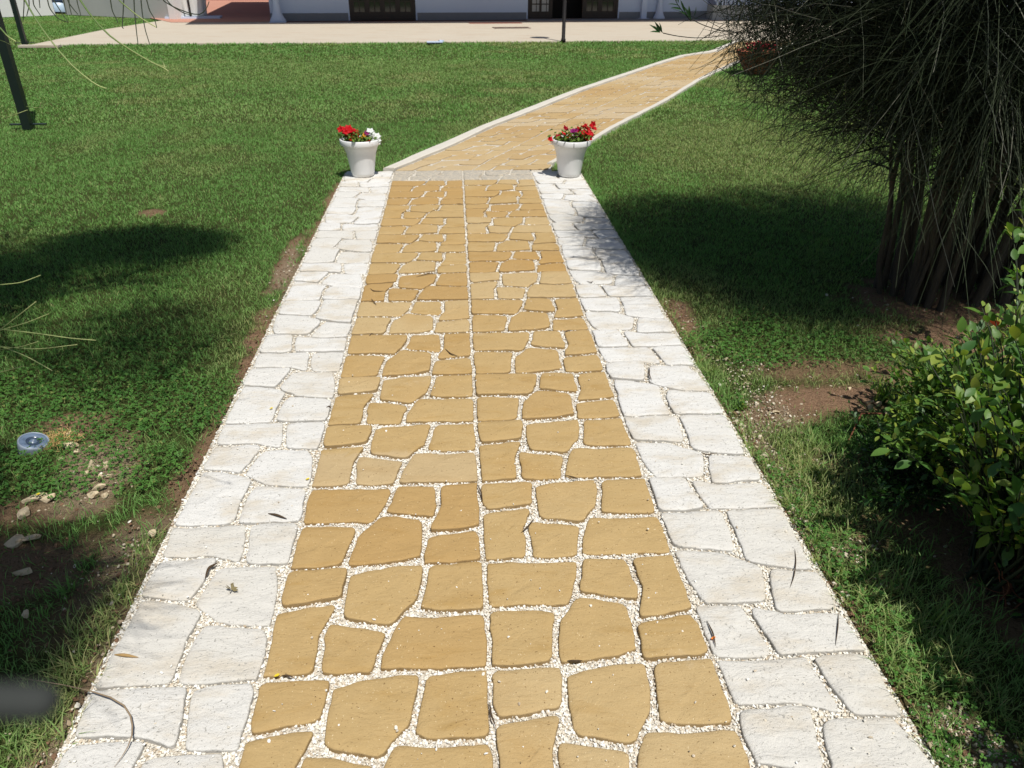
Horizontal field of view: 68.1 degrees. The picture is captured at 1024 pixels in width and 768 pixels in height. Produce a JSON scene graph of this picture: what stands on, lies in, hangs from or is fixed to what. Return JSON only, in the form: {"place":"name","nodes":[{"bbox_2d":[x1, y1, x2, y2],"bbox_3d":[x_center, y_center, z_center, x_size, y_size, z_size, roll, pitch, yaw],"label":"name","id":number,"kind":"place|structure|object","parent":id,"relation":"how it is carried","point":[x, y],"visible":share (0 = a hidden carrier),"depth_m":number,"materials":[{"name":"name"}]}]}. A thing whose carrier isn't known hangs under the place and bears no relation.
{"place":"outdoors","nodes":[
{"label":"outdoors","id":0,"kind":"place"},
{"bbox_2d":[0,681,61,721],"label":"twig stub","id":1,"kind":"object","parent":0,"point":[28,701],"visible":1,"depth_m":0.10,"materials":[{"name":"grey plant"}]},
{"bbox_2d":[52,0,64,11],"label":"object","id":2,"kind":"object","parent":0,"point":[59,3],"visible":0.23,"depth_m":23.31,"materials":[{"name":"paint"}]},
{"bbox_2d":[153,0,270,21],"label":"red floor","id":3,"kind":"structure","parent":0,"point":[243,10],"depth_m":24.66,"materials":[{"name":"tile"}]},
{"bbox_2d":[166,0,183,18],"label":"wall pier","id":4,"kind":"structure","parent":3,"relation":"on","point":[173,13],"depth_m":21.52,"materials":[{"name":"white paint"}]},
{"bbox_2d":[165,0,221,18],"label":"column","id":5,"kind":"structure","parent":3,"relation":"on","point":[195,6],"depth_m":21.83,"materials":[{"name":"white paint"}]},
{"bbox_2d":[32,18,831,45],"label":"terrace","id":6,"kind":"structure","parent":0,"point":[200,33],"depth_m":18.51,"materials":[{"name":"concrete"}]},
{"bbox_2d":[426,40,443,42],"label":"stone slab","id":7,"kind":"structure","parent":6,"relation":"on","point":[441,41],"depth_m":16.34,"materials":[{"name":"white stone"}]},
{"bbox_2d":[269,0,710,21],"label":"house","id":8,"kind":"structure","parent":6,"relation":"on","point":[417,10],"depth_m":22.12,"materials":[{"name":"paint"}]},
{"bbox_2d":[270,0,286,22],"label":"porch column","id":9,"kind":"structure","parent":8,"relation":"on","point":[277,16],"depth_m":20.78,"materials":[{"name":"white paint"}]},
{"bbox_2d":[348,0,415,19],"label":"window frame","id":10,"kind":"structure","parent":8,"relation":"in","point":[350,8],"depth_m":21.74,"materials":[{"name":"brown wood"}]},
{"bbox_2d":[638,0,649,18],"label":"porch column","id":11,"kind":"structure","parent":8,"relation":"on","point":[643,9],"depth_m":22.97,"materials":[{"name":"white paint"}]},
{"bbox_2d":[653,0,664,18],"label":"porch column","id":12,"kind":"structure","parent":8,"relation":"on","point":[659,14],"depth_m":23.04,"materials":[{"name":"white paint"}]},
{"bbox_2d":[469,22,519,23],"bbox_3d":[-0.466,-10.166,21.335,1.500,0.008,0.260,-6,30,-11],"label":"channel drain","id":13,"kind":"object","parent":6,"relation":"on","point":[492,23],"visible":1,"depth_m":21.21,"materials":[{"name":"red"}]},
{"bbox_2d":[492,27,528,28],"bbox_3d":[-0.014,-9.375,19.932,0.980,0.014,0.350,-6,30,-11],"label":"drain grate","id":14,"kind":"object","parent":6,"relation":"on","point":[509,27],"visible":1,"depth_m":19.91,"materials":[{"name":"grey metal"}]},
{"bbox_2d":[708,0,802,3],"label":"garden wall","id":15,"kind":"structure","parent":6,"relation":"on","point":[712,1],"depth_m":27.28,"materials":[{"name":"white paint"}]},
{"bbox_2d":[706,0,868,19],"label":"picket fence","id":16,"kind":"object","parent":6,"relation":"on","point":[713,14],"visible":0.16,"depth_m":23.24,"materials":[{"name":"white wood"}]},
{"bbox_2d":[51,41,939,767],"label":"path","id":17,"kind":"structure","parent":0,"point":[611,703],"depth_m":2.44,"materials":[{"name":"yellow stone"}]},
{"bbox_2d":[16,677,132,766],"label":"dry stem","id":18,"kind":"object","parent":17,"relation":"on","point":[123,705],"visible":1,"depth_m":1.86,"materials":[{"name":"brown plant"}]},
{"bbox_2d":[114,653,137,657],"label":"leaf","id":19,"kind":"object","parent":17,"relation":"on","point":[124,655],"visible":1,"depth_m":2.00,"materials":[{"name":"beige plant"}]},
{"bbox_2d":[205,562,218,577],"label":"dead twig","id":20,"kind":"object","parent":17,"relation":"on","point":[209,567],"visible":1,"depth_m":2.28,"materials":[{"name":"wood"}]},
{"bbox_2d":[225,583,237,591],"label":"dead leaf","id":21,"kind":"object","parent":17,"relation":"on","point":[233,588],"visible":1,"depth_m":2.21,"materials":[{"name":"beige plant"}]},
{"bbox_2d":[268,513,286,518],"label":"dead leaf","id":22,"kind":"object","parent":17,"relation":"on","point":[275,514],"visible":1,"depth_m":2.50,"materials":[{"name":"plant"}]},
{"bbox_2d":[339,135,380,177],"bbox_3d":[-1.262,-1.905,6.352,0.336,0.305,0.336,-2,29,-4],"label":"flower pot","id":23,"kind":"object","parent":17,"relation":"on","point":[361,156],"visible":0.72,"depth_m":6.26,"materials":[{"name":"white plastic"}]},
{"bbox_2d":[331,125,386,143],"bbox_3d":[-1.254,-2.030,6.246,0.460,0.198,0.328,-2,29,-4],"label":"petunia","id":24,"kind":"object","parent":23,"relation":"in","point":[350,133],"visible":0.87,"depth_m":6.22,"materials":[{"name":"red plant"}]},
{"bbox_2d":[68,208,909,766],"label":"loose chips","id":25,"kind":"object","parent":17,"relation":"on","point":[508,636],"visible":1,"depth_m":1.95,"materials":[{"name":"white gravel"}]},
{"bbox_2d":[489,702,495,726],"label":"dead twig","id":26,"kind":"object","parent":17,"relation":"on","point":[491,714],"visible":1,"depth_m":1.85,"materials":[{"name":"wood"}]},
{"bbox_2d":[551,135,590,177],"bbox_3d":[0.493,-1.921,6.412,0.336,0.305,0.339,-1,29,-4],"label":"flower pot","id":27,"kind":"object","parent":17,"relation":"on","point":[570,156],"visible":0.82,"depth_m":6.32,"materials":[{"name":"white plastic"}]},
{"bbox_2d":[540,121,596,142],"bbox_3d":[0.492,-2.079,6.317,0.413,0.223,0.364,-15,33,-25],"label":"petunia","id":28,"kind":"object","parent":27,"relation":"in","point":[587,134],"visible":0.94,"depth_m":6.29,"materials":[{"name":"red plant"}]},
{"bbox_2d":[707,621,715,645],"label":"dead twig","id":29,"kind":"object","parent":17,"relation":"on","point":[712,633],"visible":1,"depth_m":2.08,"materials":[{"name":"wood"}]},
{"bbox_2d":[790,552,795,586],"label":"dead twig","id":30,"kind":"object","parent":17,"relation":"on","point":[794,569],"visible":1,"depth_m":2.30,"materials":[{"name":"wood"}]},
{"bbox_2d":[835,613,838,645],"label":"dead twig","id":31,"kind":"object","parent":17,"relation":"on","point":[837,627],"visible":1,"depth_m":2.11,"materials":[{"name":"wood"}]},
{"bbox_2d":[0,12,1023,767],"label":"ground","id":32,"kind":"structure","parent":0,"point":[818,398],"depth_m":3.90,"materials":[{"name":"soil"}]},
{"bbox_2d":[4,534,24,548],"bbox_3d":[-1.572,0.496,2.391,0.045,0.030,0.055,19,34,29],"label":"rock","id":33,"kind":"object","parent":32,"relation":"on","point":[15,541],"visible":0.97,"depth_m":2.38,"materials":[{"name":"grey stone"}]},
{"bbox_2d":[9,0,34,44],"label":"metal post","id":34,"kind":"object","parent":32,"relation":"on","point":[18,21],"visible":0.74,"depth_m":15.13,"materials":[{"name":"metal"}]},
{"bbox_2d":[12,567,32,575],"bbox_3d":[-1.468,0.561,2.271,0.054,0.023,0.023,-8,34,-7],"label":"rock","id":35,"kind":"object","parent":32,"relation":"on","point":[25,571],"visible":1,"depth_m":2.26,"materials":[{"name":"grey stone"}]},
{"bbox_2d":[17,506,29,519],"bbox_3d":[-1.618,0.427,2.511,0.037,0.026,0.053,-1,30,-24],"label":"rock","id":36,"kind":"object","parent":32,"relation":"on","point":[25,511],"visible":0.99,"depth_m":2.50,"materials":[{"name":"beige stone"}]},
{"bbox_2d":[0,11,46,129],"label":"metal post","id":37,"kind":"object","parent":32,"relation":"on","point":[14,82],"visible":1,"depth_m":7.80,"materials":[{"name":"metal"}]},
{"bbox_2d":[22,609,28,617],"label":"rock","id":38,"kind":"object","parent":32,"relation":"on","point":[26,612],"visible":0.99,"depth_m":2.13,"materials":[{"name":"grey stone"}]},
{"bbox_2d":[0,0,54,16],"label":"outbuilding wall","id":39,"kind":"structure","parent":32,"relation":"on","point":[43,9],"depth_m":22.25,"materials":[{"name":"white paint"}]},
{"bbox_2d":[22,534,40,540],"bbox_3d":[-1.528,0.487,2.405,0.032,0.018,0.052,21,23,29],"label":"rock","id":40,"kind":"object","parent":32,"relation":"on","point":[32,537],"visible":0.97,"depth_m":2.40,"materials":[{"name":"grey stone"}]},
{"bbox_2d":[17,432,49,454],"bbox_3d":[-1.806,0.233,2.857,0.104,0.059,0.104,9,31,-22],"label":"solar light","id":41,"kind":"object","parent":32,"relation":"on","point":[24,440],"visible":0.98,"depth_m":2.84,"materials":[{"name":"silver plastic"}]},
{"bbox_2d":[21,492,47,503],"bbox_3d":[-1.628,0.384,2.583,0.077,0.024,0.042,-9,31,-17],"label":"rock","id":42,"kind":"object","parent":32,"relation":"on","point":[33,497],"visible":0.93,"depth_m":2.57,"materials":[{"name":"beige stone"}]},
{"bbox_2d":[17,45,61,47],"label":"stone slab","id":43,"kind":"structure","parent":32,"relation":"on","point":[36,46],"depth_m":14.90,"materials":[{"name":"stone"}]},
{"bbox_2d":[39,493,55,502],"bbox_3d":[-1.584,0.391,2.584,0.057,0.024,0.034,-25,36,-13],"label":"rock","id":44,"kind":"object","parent":32,"relation":"on","point":[44,499],"visible":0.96,"depth_m":2.57,"materials":[{"name":"beige stone"}]},
{"bbox_2d":[38,425,84,454],"bbox_3d":[-1.726,0.211,2.890,0.211,0.032,0.201,-2,29,-4],"label":"straw tuft","id":45,"kind":"object","parent":32,"relation":"on","point":[54,434],"visible":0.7,"depth_m":2.90,"materials":[{"name":"beige plant"}]},
{"bbox_2d":[63,442,78,447],"bbox_3d":[-1.667,0.231,2.862,0.060,0.019,0.026,-5,30,-10],"label":"rock","id":46,"kind":"object","parent":32,"relation":"on","point":[69,444],"visible":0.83,"depth_m":2.86,"materials":[{"name":"beige stone"}]},
{"bbox_2d":[88,460,95,469],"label":"rock","id":47,"kind":"object","parent":32,"relation":"on","point":[92,463],"visible":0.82,"depth_m":2.73,"materials":[{"name":"beige stone"}]},
{"bbox_2d":[87,491,98,498],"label":"rock","id":48,"kind":"object","parent":32,"relation":"on","point":[93,494],"visible":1,"depth_m":2.59,"materials":[{"name":"beige stone"}]},
{"bbox_2d":[92,483,105,490],"bbox_3d":[-1.435,0.359,2.630,0.050,0.024,0.017,-18,31,-7],"label":"rock","id":49,"kind":"object","parent":32,"relation":"on","point":[97,487],"visible":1,"depth_m":2.62,"materials":[{"name":"beige stone"}]},
{"bbox_2d":[0,0,208,372],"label":"broom shrub","id":50,"kind":"object","parent":32,"relation":"on","point":[107,33],"visible":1,"depth_m":1.55,"materials":[{"name":"green plant"}]},
{"bbox_2d":[101,492,107,498],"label":"rock","id":51,"kind":"object","parent":32,"relation":"on","point":[104,495],"visible":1,"depth_m":2.60,"materials":[{"name":"beige stone"}]},
{"bbox_2d":[103,461,109,469],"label":"rock","id":52,"kind":"object","parent":32,"relation":"on","point":[106,467],"visible":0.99,"depth_m":2.74,"materials":[{"name":"beige stone"}]},
{"bbox_2d":[63,0,168,18],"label":"garden wall","id":53,"kind":"structure","parent":32,"relation":"on","point":[158,9],"depth_m":22.19,"materials":[{"name":"white paint"}]},
{"bbox_2d":[147,529,156,536],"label":"rock","id":54,"kind":"object","parent":32,"relation":"on","point":[149,533],"visible":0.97,"depth_m":2.43,"materials":[{"name":"beige stone"}]},
{"bbox_2d":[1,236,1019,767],"bbox_3d":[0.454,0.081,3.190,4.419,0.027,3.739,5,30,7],"label":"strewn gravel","id":55,"kind":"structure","parent":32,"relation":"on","point":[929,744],"depth_m":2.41,"materials":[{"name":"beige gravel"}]},
{"bbox_2d":[0,223,1020,767],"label":"soil crumbs","id":56,"kind":"object","parent":32,"relation":"on","point":[116,639],"visible":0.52,"depth_m":2.39,"materials":[{"name":"brown soil"}]},
{"bbox_2d":[0,305,1023,767],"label":"clover patch","id":57,"kind":"object","parent":32,"relation":"on","point":[958,739],"visible":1,"depth_m":2.96,"materials":[{"name":"green plant"}]},
{"bbox_2d":[561,0,566,41],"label":"lamp post","id":58,"kind":"object","parent":32,"relation":"on","point":[563,39],"visible":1,"depth_m":16.60,"materials":[{"name":"black metal"}]},
{"bbox_2d":[731,399,748,410],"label":"weed","id":59,"kind":"object","parent":32,"relation":"on","point":[739,406],"visible":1,"depth_m":3.16,"materials":[{"name":"green plant"}]},
{"bbox_2d":[738,48,776,73],"bbox_3d":[4.022,-5.282,12.407,0.730,0.350,0.730,-2,29,-4],"label":"terracotta bowl","id":60,"kind":"object","parent":32,"relation":"on","point":[751,66],"visible":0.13,"depth_m":12.26,"materials":[{"name":"brown ceramic"}]},
{"bbox_2d":[741,41,777,51],"bbox_3d":[4.002,-5.459,12.286,0.619,0.240,0.587,12,31,20],"label":"geranium","id":61,"kind":"object","parent":60,"relation":"in","point":[755,45],"visible":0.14,"depth_m":12.24,"materials":[{"name":"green plant"}]},
{"bbox_2d":[650,0,1023,334],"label":"broom shrub","id":62,"kind":"object","parent":32,"relation":"on","point":[953,70],"visible":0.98,"depth_m":3.40,"materials":[{"name":"green plant"}]},
{"bbox_2d":[840,420,863,430],"bbox_3d":[1.353,0.160,3.018,0.097,0.055,0.064,-2,29,-4],"label":"weed","id":63,"kind":"object","parent":32,"relation":"on","point":[859,422],"visible":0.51,"depth_m":3.02,"materials":[{"name":"green plant"}]},
{"bbox_2d":[875,401,881,406],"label":"rock","id":64,"kind":"object","parent":32,"relation":"on","point":[878,403],"visible":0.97,"depth_m":3.17,"materials":[{"name":"grey stone"}]},
{"bbox_2d":[869,374,903,406],"bbox_3d":[1.556,0.032,3.166,0.165,0.138,0.187,-24,38,-36],"label":"grass tuft","id":65,"kind":"object","parent":32,"relation":"on","point":[883,393],"visible":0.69,"depth_m":3.19,"materials":[{"name":"green plant"}]},
{"bbox_2d":[848,413,953,473],"bbox_3d":[1.502,0.229,2.851,0.213,0.057,0.451,-24,38,-36],"label":"fallen stem","id":66,"kind":"object","parent":32,"relation":"on","point":[884,414],"visible":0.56,"depth_m":2.99,"materials":[{"name":"brown wood"}]},
{"bbox_2d":[844,400,973,520],"bbox_3d":[1.417,0.270,2.657,0.502,0.278,0.858,12,31,20],"label":"ground plant","id":67,"kind":"object","parent":32,"relation":"on","point":[912,474],"visible":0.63,"depth_m":2.56,"materials":[{"name":"green plant"}]},
{"bbox_2d":[860,331,1011,467],"bbox_3d":[1.558,0.067,2.805,0.533,0.465,1.374,15,33,24],"label":"flowering plant","id":68,"kind":"object","parent":32,"relation":"on","point":[923,387],"visible":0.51,"depth_m":2.59,"materials":[{"name":"green plant"}]},
{"bbox_2d":[927,594,955,630],"bbox_3d":[1.190,0.650,2.092,0.053,0.106,0.157,26,38,37],"label":"grass tuft","id":69,"kind":"object","parent":32,"relation":"on","point":[941,614],"visible":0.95,"depth_m":2.12,"materials":[{"name":"green plant"}]},
{"bbox_2d":[871,198,1023,618],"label":"leafy shrub","id":70,"kind":"object","parent":32,"relation":"on","point":[997,515],"visible":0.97,"depth_m":2.18,"materials":[{"name":"green plant"}]},
{"bbox_2d":[990,320,999,326],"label":"red leaf","id":71,"kind":"object","parent":70,"relation":"on","point":[994,323],"visible":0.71,"depth_m":2.46,"materials":[{"name":"red plant"}]},
{"bbox_2d":[973,550,1023,615],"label":"leafy sprout","id":72,"kind":"object","parent":32,"relation":"on","point":[1020,600],"visible":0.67,"depth_m":2.18,"materials":[{"name":"green plant"}]}
]}

